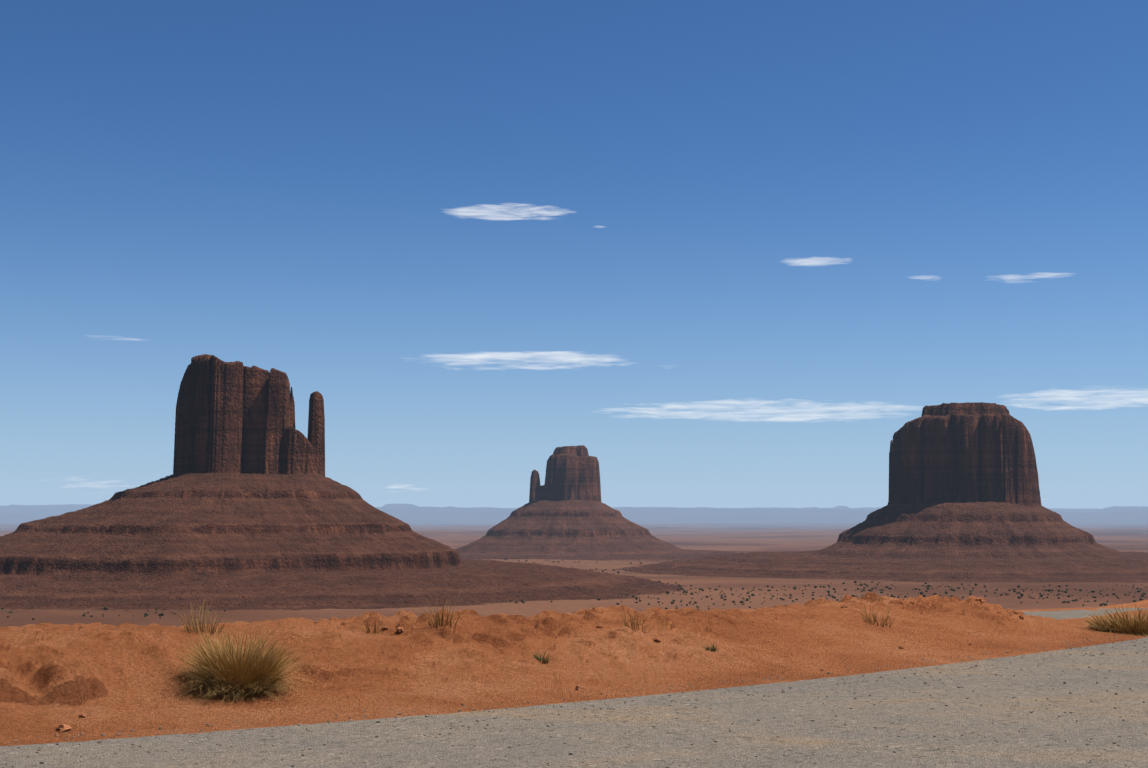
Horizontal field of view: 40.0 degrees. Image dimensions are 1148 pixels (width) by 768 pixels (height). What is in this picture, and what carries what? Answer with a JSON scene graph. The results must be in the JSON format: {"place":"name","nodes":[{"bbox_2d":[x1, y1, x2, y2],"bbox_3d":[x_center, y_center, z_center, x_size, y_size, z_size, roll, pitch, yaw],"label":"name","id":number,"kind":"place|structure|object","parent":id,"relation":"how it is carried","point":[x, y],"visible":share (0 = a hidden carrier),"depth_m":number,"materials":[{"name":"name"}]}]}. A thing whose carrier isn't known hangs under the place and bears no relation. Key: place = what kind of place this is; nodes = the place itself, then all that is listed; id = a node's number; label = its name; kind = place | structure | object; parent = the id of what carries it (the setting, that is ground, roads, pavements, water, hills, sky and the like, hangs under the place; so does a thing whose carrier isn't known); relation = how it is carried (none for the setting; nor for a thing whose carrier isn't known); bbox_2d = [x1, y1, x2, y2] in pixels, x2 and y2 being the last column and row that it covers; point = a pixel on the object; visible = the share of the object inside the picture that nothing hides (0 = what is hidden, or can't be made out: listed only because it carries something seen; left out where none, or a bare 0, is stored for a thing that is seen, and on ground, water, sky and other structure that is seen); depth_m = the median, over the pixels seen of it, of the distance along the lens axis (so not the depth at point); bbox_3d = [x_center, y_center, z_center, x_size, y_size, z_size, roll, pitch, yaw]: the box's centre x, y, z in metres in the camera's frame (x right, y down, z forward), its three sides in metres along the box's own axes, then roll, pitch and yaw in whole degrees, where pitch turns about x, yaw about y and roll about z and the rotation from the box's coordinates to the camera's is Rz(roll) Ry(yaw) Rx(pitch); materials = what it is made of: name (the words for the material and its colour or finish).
{"place":"outdoors","nodes":[
{"label":"outdoors","id":0,"kind":"place"},
{"bbox_2d":[0,504,1147,745],"bbox_3d":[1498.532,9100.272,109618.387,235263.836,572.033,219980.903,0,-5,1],"label":"ground","id":1,"kind":"structure","parent":0,"point":[108,672],"depth_m":17.82,"materials":[{"name":"orange sand"}]},
{"bbox_2d":[163,624,323,705],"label":"tussock grass","id":2,"kind":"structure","parent":1,"relation":"on","point":[230,673],"depth_m":14.10,"materials":[{"name":"green plant"}]},
{"bbox_2d":[0,354,686,610],"bbox_3d":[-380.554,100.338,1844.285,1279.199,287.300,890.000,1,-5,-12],"label":"butte","id":3,"kind":"object","parent":1,"relation":"on","point":[247,504],"visible":0.88,"depth_m":1730.46,"materials":[{"name":"brown stone"}]},
{"bbox_2d":[171,591,899,635],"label":"dry grass tufts","id":4,"kind":"object","parent":1,"relation":"on","point":[439,623],"depth_m":16.67,"materials":[{"name":"brown plant"}]},
{"bbox_2d":[14,597,1117,731],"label":"rocks","id":5,"kind":"object","parent":1,"relation":"on","point":[63,728],"visible":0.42,"depth_m":16.85,"materials":[{"name":"brown stone"}]},
{"bbox_2d":[0,638,1147,767],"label":"gravel road","id":6,"kind":"structure","parent":1,"relation":"on","point":[1099,720],"depth_m":12.49,"materials":[{"name":"grey gravel"}]},
{"bbox_2d":[2,634,1147,767],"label":"gravel stones","id":7,"kind":"object","parent":6,"relation":"on","point":[547,725],"visible":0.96,"depth_m":13.53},
{"bbox_2d":[1,558,1146,619],"bbox_3d":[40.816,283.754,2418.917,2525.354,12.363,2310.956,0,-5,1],"label":"valley shrubs","id":8,"kind":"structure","parent":1,"relation":"on","point":[747,599],"depth_m":1707.42,"materials":[{"name":"green plant"}]},
{"bbox_2d":[454,445,748,560],"bbox_3d":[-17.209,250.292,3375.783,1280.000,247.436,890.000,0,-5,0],"label":"butte","id":9,"kind":"object","parent":1,"relation":"on","point":[565,513],"visible":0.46,"depth_m":3340.23,"materials":[{"name":"brown stone"}]},
{"bbox_2d":[532,641,717,666],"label":"green weeds","id":10,"kind":"object","parent":1,"relation":"on","point":[538,658],"visible":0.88,"depth_m":16.34,"materials":[{"name":"plant"}]},
{"bbox_2d":[619,402,1147,582],"bbox_3d":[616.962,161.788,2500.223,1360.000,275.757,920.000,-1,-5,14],"label":"butte","id":11,"kind":"object","parent":1,"relation":"on","point":[964,504],"visible":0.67,"depth_m":2449.08,"materials":[{"name":"brown stone"}]},
{"bbox_2d":[1077,603,1147,635],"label":"dry bush","id":12,"kind":"object","parent":1,"relation":"on","point":[1126,625],"visible":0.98,"depth_m":23.09,"materials":[{"name":"yellow plant"}]},
{"bbox_2d":[0,0,1147,508],"label":"sky","id":13,"kind":"structure","parent":0,"point":[722,252],"materials":[{"name":"blue"}]},
{"bbox_2d":[1023,608,1147,619],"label":"gravel road","id":14,"kind":"structure","parent":0,"point":[1064,614],"depth_m":53.99,"materials":[{"name":"grey gravel"}]}
]}

